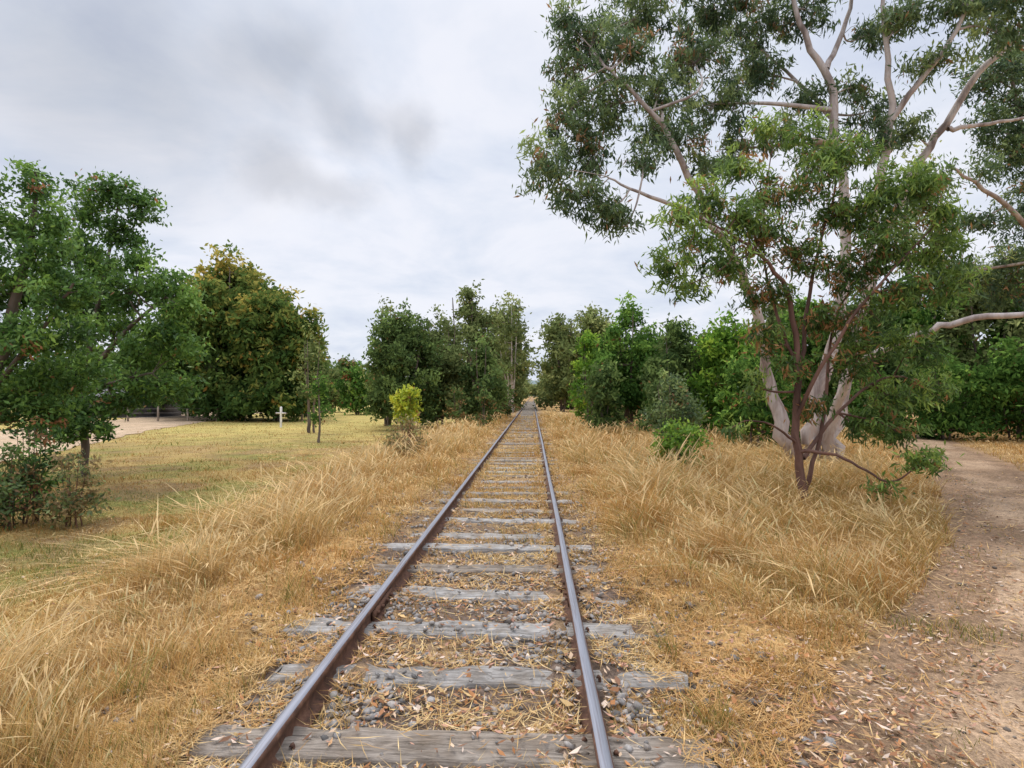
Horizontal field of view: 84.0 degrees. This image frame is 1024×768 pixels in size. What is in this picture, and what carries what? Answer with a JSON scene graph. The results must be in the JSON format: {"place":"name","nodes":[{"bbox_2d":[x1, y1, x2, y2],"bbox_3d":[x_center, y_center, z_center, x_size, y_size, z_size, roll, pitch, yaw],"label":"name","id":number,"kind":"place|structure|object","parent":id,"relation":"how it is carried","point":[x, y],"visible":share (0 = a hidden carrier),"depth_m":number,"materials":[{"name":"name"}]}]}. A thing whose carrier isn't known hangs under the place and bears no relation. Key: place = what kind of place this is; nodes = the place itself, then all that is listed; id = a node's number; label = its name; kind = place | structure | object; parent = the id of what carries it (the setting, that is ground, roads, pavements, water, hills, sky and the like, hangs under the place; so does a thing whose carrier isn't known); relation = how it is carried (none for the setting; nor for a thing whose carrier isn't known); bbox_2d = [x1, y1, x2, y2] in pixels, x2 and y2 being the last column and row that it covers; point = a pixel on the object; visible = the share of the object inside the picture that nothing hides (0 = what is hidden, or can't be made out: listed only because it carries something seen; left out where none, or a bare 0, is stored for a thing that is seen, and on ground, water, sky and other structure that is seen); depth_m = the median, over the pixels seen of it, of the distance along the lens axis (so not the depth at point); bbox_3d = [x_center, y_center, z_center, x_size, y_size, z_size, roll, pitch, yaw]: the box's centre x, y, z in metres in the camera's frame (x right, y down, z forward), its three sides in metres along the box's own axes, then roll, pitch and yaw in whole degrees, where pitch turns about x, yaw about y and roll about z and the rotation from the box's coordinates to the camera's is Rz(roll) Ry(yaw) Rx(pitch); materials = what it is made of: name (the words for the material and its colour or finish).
{"place":"outdoors","nodes":[
{"label":"outdoors","id":0,"kind":"place"},
{"bbox_2d":[0,410,257,461],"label":"gravel road","id":1,"kind":"structure","parent":0,"point":[135,425],"depth_m":40.42,"materials":[{"name":"beige gravel"}]},
{"bbox_2d":[0,407,1023,767],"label":"dry grass","id":2,"kind":"structure","parent":0,"point":[304,499],"depth_m":6.06,"materials":[{"name":"yellow plant"}]},
{"bbox_2d":[0,396,1023,767],"bbox_3d":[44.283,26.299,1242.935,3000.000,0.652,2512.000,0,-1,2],"label":"ground","id":3,"kind":"structure","parent":0,"point":[970,534],"depth_m":5.43,"materials":[{"name":"brown soil"}]},
{"bbox_2d":[0,441,67,531],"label":"bush","id":4,"kind":"object","parent":3,"relation":"on","point":[9,493],"visible":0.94,"depth_m":9.57,"materials":[{"name":"green plant"}]},
{"bbox_2d":[0,408,70,524],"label":"bush","id":5,"kind":"object","parent":3,"relation":"on","point":[38,489],"visible":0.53,"depth_m":10.09,"materials":[{"name":"green plant"}]},
{"bbox_2d":[0,157,133,436],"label":"leafy tree","id":6,"kind":"object","parent":3,"relation":"on","point":[19,291],"visible":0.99,"depth_m":10.79,"materials":[{"name":"green plant"}]},
{"bbox_2d":[26,448,124,528],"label":"bush","id":7,"kind":"object","parent":3,"relation":"on","point":[73,501],"visible":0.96,"depth_m":9.75,"materials":[{"name":"green plant"}]},
{"bbox_2d":[53,342,121,408],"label":"dense shrub","id":8,"kind":"object","parent":3,"relation":"on","point":[93,351],"depth_m":67.11,"materials":[{"name":"green plant"}]},
{"bbox_2d":[1,166,218,475],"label":"leafy tree","id":9,"kind":"object","parent":3,"relation":"on","point":[133,338],"visible":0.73,"depth_m":15.34,"materials":[{"name":"green plant"}]},
{"bbox_2d":[89,389,180,417],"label":"farm shed","id":10,"kind":"structure","parent":3,"relation":"on","point":[170,410],"depth_m":57.86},
{"bbox_2d":[111,352,184,413],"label":"dense shrub","id":11,"kind":"object","parent":3,"relation":"on","point":[132,371],"depth_m":62.65,"materials":[{"name":"green plant"}]},
{"bbox_2d":[133,308,195,417],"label":"broadleaf tree","id":12,"kind":"object","parent":3,"relation":"on","point":[160,405],"depth_m":56.55,"materials":[{"name":"green plant"}]},
{"bbox_2d":[96,406,302,420],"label":"wire fence","id":13,"kind":"object","parent":3,"relation":"on","point":[216,414],"visible":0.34,"depth_m":49.47,"materials":[{"name":"grey metal"}]},
{"bbox_2d":[148,239,299,421],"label":"broadleaf tree","id":14,"kind":"object","parent":3,"relation":"on","point":[230,280],"visible":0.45,"depth_m":49.27,"materials":[{"name":"green plant"}]},
{"bbox_2d":[217,278,336,421],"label":"broadleaf tree","id":15,"kind":"object","parent":3,"relation":"on","point":[275,321],"visible":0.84,"depth_m":48.52,"materials":[{"name":"green plant"}]},
{"bbox_2d":[275,407,286,426],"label":"white cross marker","id":16,"kind":"object","parent":3,"relation":"on","point":[280,412],"visible":0.92,"depth_m":40.52,"materials":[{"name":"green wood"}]},
{"bbox_2d":[284,323,334,432],"bbox_3d":[-12.227,-0.262,34.631,2.906,6.671,2.522,0,-1,2],"label":"gum sapling","id":17,"kind":"object","parent":3,"relation":"on","point":[307,366],"visible":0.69,"depth_m":34.38,"materials":[{"name":"green plant"}]},
{"bbox_2d":[303,335,335,415],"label":"broadleaf tree","id":18,"kind":"object","parent":3,"relation":"on","point":[330,364],"visible":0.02,"depth_m":60.62,"materials":[{"name":"green plant"}]},
{"bbox_2d":[302,371,344,442],"bbox_3d":[-8.988,1.141,27.374,1.939,3.588,1.488,0,-1,2],"label":"gum sapling","id":19,"kind":"object","parent":3,"relation":"on","point":[320,389],"visible":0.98,"depth_m":27.29,"materials":[{"name":"green plant"}]},
{"bbox_2d":[320,367,351,412],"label":"wattle bush","id":20,"kind":"object","parent":3,"relation":"on","point":[334,399],"visible":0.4,"depth_m":75.07,"materials":[{"name":"green plant"}]},
{"bbox_2d":[328,359,375,414],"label":"wattle bush","id":21,"kind":"object","parent":3,"relation":"on","point":[352,403],"visible":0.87,"depth_m":65.84,"materials":[{"name":"green plant"}]},
{"bbox_2d":[358,296,405,425],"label":"wattle bush","id":22,"kind":"object","parent":3,"relation":"on","point":[387,421],"visible":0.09,"depth_m":42.18,"materials":[{"name":"green plant"}]},
{"bbox_2d":[367,412,431,455],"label":"dry shrub","id":23,"kind":"object","parent":3,"relation":"on","point":[404,440],"visible":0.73,"depth_m":16.26,"materials":[{"name":"brown plant"}]},
{"bbox_2d":[356,298,449,429],"bbox_3d":[-7.003,-1.310,37.252,6.049,8.927,5.979,0,-1,2],"label":"wattle bush","id":24,"kind":"object","parent":3,"relation":"on","point":[396,361],"visible":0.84,"depth_m":36.45,"materials":[{"name":"green plant"}]},
{"bbox_2d":[389,383,423,442],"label":"golden shrub","id":25,"kind":"object","parent":3,"relation":"on","point":[400,399],"visible":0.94,"depth_m":17.49,"materials":[{"name":"yellow plant"}]},
{"bbox_2d":[406,304,472,426],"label":"wattle bush","id":26,"kind":"object","parent":3,"relation":"on","point":[451,377],"visible":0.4,"depth_m":38.81,"materials":[{"name":"green plant"}]},
{"bbox_2d":[165,400,720,767],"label":"railway track","id":27,"kind":"structure","parent":3,"relation":"on","point":[287,730],"depth_m":3.53,"materials":[{"name":"metal"}]},
{"bbox_2d":[442,386,471,422],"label":"dry shrub","id":28,"kind":"object","parent":3,"relation":"on","point":[457,412],"visible":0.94,"depth_m":31.97,"materials":[{"name":"green plant"}]},
{"bbox_2d":[434,279,506,419],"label":"gum tree","id":29,"kind":"object","parent":3,"relation":"on","point":[474,319],"visible":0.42,"depth_m":45.70,"materials":[{"name":"green plant"}]},
{"bbox_2d":[470,385,497,427],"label":"dry shrub","id":30,"kind":"object","parent":3,"relation":"on","point":[486,396],"visible":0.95,"depth_m":29.97,"materials":[{"name":"green plant"}]},
{"bbox_2d":[457,327,519,419],"bbox_3d":[-1.892,-0.636,38.013,4.316,6.610,4.066,-1,-1,33],"label":"gum tree","id":31,"kind":"object","parent":3,"relation":"on","point":[477,372],"visible":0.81,"depth_m":37.76,"materials":[{"name":"green plant"}]},
{"bbox_2d":[0,327,989,404],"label":"distant tree belt","id":32,"kind":"object","parent":3,"relation":"on","point":[341,364],"visible":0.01,"depth_m":127.92,"materials":[{"name":"green plant"}]},
{"bbox_2d":[499,382,520,417],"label":"dry shrub","id":33,"kind":"object","parent":3,"relation":"on","point":[509,410],"visible":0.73,"depth_m":43.84,"materials":[{"name":"green plant"}]},
{"bbox_2d":[487,295,533,408],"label":"gum tree","id":34,"kind":"object","parent":3,"relation":"on","point":[519,371],"visible":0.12,"depth_m":69.33,"materials":[{"name":"green plant"}]},
{"bbox_2d":[0,432,1023,767],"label":"fallen straw","id":35,"kind":"object","parent":3,"relation":"on","point":[262,660],"visible":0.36,"depth_m":3.92,"materials":[{"name":"beige plant"}]},
{"bbox_2d":[0,451,1023,767],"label":"leaf litter","id":36,"kind":"object","parent":3,"relation":"on","point":[734,701],"visible":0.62,"depth_m":3.40,"materials":[{"name":"brown plant"}]},
{"bbox_2d":[492,290,540,412],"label":"gum tree","id":37,"kind":"object","parent":3,"relation":"on","point":[510,332],"visible":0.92,"depth_m":55.68,"materials":[{"name":"green plant"}]},
{"bbox_2d":[464,349,589,408],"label":"distant trees","id":38,"kind":"object","parent":3,"relation":"on","point":[530,388],"visible":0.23,"depth_m":121.92,"materials":[{"name":"green plant"}]},
{"bbox_2d":[54,458,1023,767],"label":"ballast stones","id":39,"kind":"object","parent":3,"relation":"on","point":[636,708],"visible":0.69,"depth_m":3.96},
{"bbox_2d":[528,312,585,411],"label":"gum tree","id":40,"kind":"object","parent":3,"relation":"on","point":[556,330],"visible":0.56,"depth_m":64.87,"materials":[{"name":"green plant"}]},
{"bbox_2d":[567,328,600,420],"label":"wattle bush","id":41,"kind":"object","parent":3,"relation":"on","point":[586,344],"visible":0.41,"depth_m":37.56,"materials":[{"name":"green plant"}]},
{"bbox_2d":[552,302,624,412],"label":"gum tree","id":42,"kind":"object","parent":3,"relation":"on","point":[594,324],"visible":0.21,"depth_m":51.08,"materials":[{"name":"green plant"}]},
{"bbox_2d":[576,356,628,432],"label":"wattle bush","id":43,"kind":"object","parent":3,"relation":"on","point":[605,375],"visible":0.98,"depth_m":28.46,"materials":[{"name":"green plant"}]},
{"bbox_2d":[588,290,665,428],"bbox_3d":[6.522,-1.326,31.933,4.750,7.950,4.569,0,-1,12],"label":"tree","id":44,"kind":"object","parent":3,"relation":"on","point":[639,352],"visible":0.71,"depth_m":31.14,"materials":[{"name":"green plant"}]},
{"bbox_2d":[627,366,700,432],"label":"young shrub","id":45,"kind":"object","parent":3,"relation":"on","point":[655,382],"visible":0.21,"depth_m":24.72,"materials":[{"name":"green plant"}]},
{"bbox_2d":[623,312,719,430],"bbox_3d":[8.138,-0.473,27.816,4.461,6.066,4.634,0,-1,-22],"label":"wattle bush","id":46,"kind":"object","parent":3,"relation":"on","point":[676,337],"visible":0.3,"depth_m":27.33,"materials":[{"name":"green plant"}]},
{"bbox_2d":[639,368,708,456],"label":"young shrub","id":47,"kind":"object","parent":3,"relation":"on","point":[682,405],"visible":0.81,"depth_m":15.20,"materials":[{"name":"green plant"}]},
{"bbox_2d":[642,417,713,470],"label":"young shrub","id":48,"kind":"object","parent":3,"relation":"on","point":[677,433],"visible":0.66,"depth_m":14.19,"materials":[{"name":"green plant"}]},
{"bbox_2d":[680,307,759,433],"bbox_3d":[9.401,-0.499,25.799,4.757,6.070,3.944,0,-1,2],"label":"wattle bush","id":49,"kind":"object","parent":3,"relation":"on","point":[719,343],"visible":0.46,"depth_m":25.23,"materials":[{"name":"green plant"}]},
{"bbox_2d":[713,342,804,448],"bbox_3d":[9.132,0.375,21.170,3.158,4.072,3.136,0,-1,-20],"label":"wattle bush","id":50,"kind":"object","parent":3,"relation":"on","point":[761,411],"visible":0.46,"depth_m":20.74,"materials":[{"name":"green plant"}]},
{"bbox_2d":[512,0,1023,462],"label":"eucalyptus tree","id":51,"kind":"object","parent":3,"relation":"on","point":[666,136],"visible":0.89,"depth_m":15.38,"materials":[{"name":"green plant"}]},
{"bbox_2d":[742,283,799,339],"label":"gum tree","id":52,"kind":"object","parent":3,"relation":"on","point":[769,314],"visible":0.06,"depth_m":42.81,"materials":[{"name":"green plant"}]},
{"bbox_2d":[772,294,844,423],"bbox_3d":[16.375,-1.150,31.538,5.782,7.661,6.110,0,-1,2],"label":"wattle bush","id":53,"kind":"object","parent":3,"relation":"on","point":[800,307],"visible":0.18,"depth_m":30.66,"materials":[{"name":"green plant"}]},
{"bbox_2d":[634,99,992,505],"bbox_3d":[5.210,-1.482,9.882,6.250,7.487,3.094,0,-1,2],"label":"wattle tree","id":54,"kind":"object","parent":3,"relation":"on","point":[874,202],"visible":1,"depth_m":9.96,"materials":[{"name":"green plant"}]},
{"bbox_2d":[805,290,917,431],"bbox_3d":[18.019,-1.377,29.419,5.344,7.994,5.725,-1,-1,30],"label":"wattle bush","id":55,"kind":"object","parent":3,"relation":"on","point":[889,369],"visible":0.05,"depth_m":28.65,"materials":[{"name":"green plant"}]},
{"bbox_2d":[833,365,915,435],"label":"dense shrub","id":56,"kind":"object","parent":3,"relation":"on","point":[857,402],"visible":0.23,"depth_m":26.20,"materials":[{"name":"green plant"}]},
{"bbox_2d":[892,136,971,318],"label":"gum tree","id":57,"kind":"object","parent":3,"relation":"on","point":[915,232],"visible":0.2,"depth_m":40.82,"materials":[{"name":"green plant"}]},
{"bbox_2d":[883,266,988,421],"bbox_3d":[23.539,-2.200,32.284,6.576,9.738,5.945,0,-1,2],"label":"wattle bush","id":58,"kind":"object","parent":3,"relation":"on","point":[922,316],"visible":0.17,"depth_m":31.16,"materials":[{"name":"green plant"}]},
{"bbox_2d":[893,347,1009,439],"bbox_3d":[18.688,0.459,24.323,3.828,4.099,3.763,1,-1,-34],"label":"dense shrub","id":59,"kind":"object","parent":3,"relation":"on","point":[957,415],"visible":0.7,"depth_m":23.61,"materials":[{"name":"green plant"}]},
{"bbox_2d":[920,43,1023,313],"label":"eucalyptus tree","id":60,"kind":"object","parent":3,"relation":"on","point":[1003,273],"visible":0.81,"depth_m":20.33,"materials":[{"name":"green plant"}]},
{"bbox_2d":[926,264,1023,430],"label":"wattle bush","id":61,"kind":"object","parent":3,"relation":"on","point":[978,326],"visible":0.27,"depth_m":29.63,"materials":[{"name":"green plant"}]},
{"bbox_2d":[962,332,1023,440],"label":"dense shrub","id":62,"kind":"object","parent":3,"relation":"on","point":[1003,382],"visible":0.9,"depth_m":23.43,"materials":[{"name":"green plant"}]},
{"bbox_2d":[975,271,1023,427],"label":"wattle bush","id":63,"kind":"object","parent":3,"relation":"on","point":[990,333],"visible":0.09,"depth_m":29.38,"materials":[{"name":"green plant"}]},
{"bbox_2d":[0,0,1023,380],"label":"sky","id":64,"kind":"structure","parent":0,"point":[357,153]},
{"bbox_2d":[892,434,1023,767],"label":"dirt path","id":65,"kind":"structure","parent":0,"point":[974,465],"depth_m":3.90,"materials":[{"name":"brown soil"}]}
]}

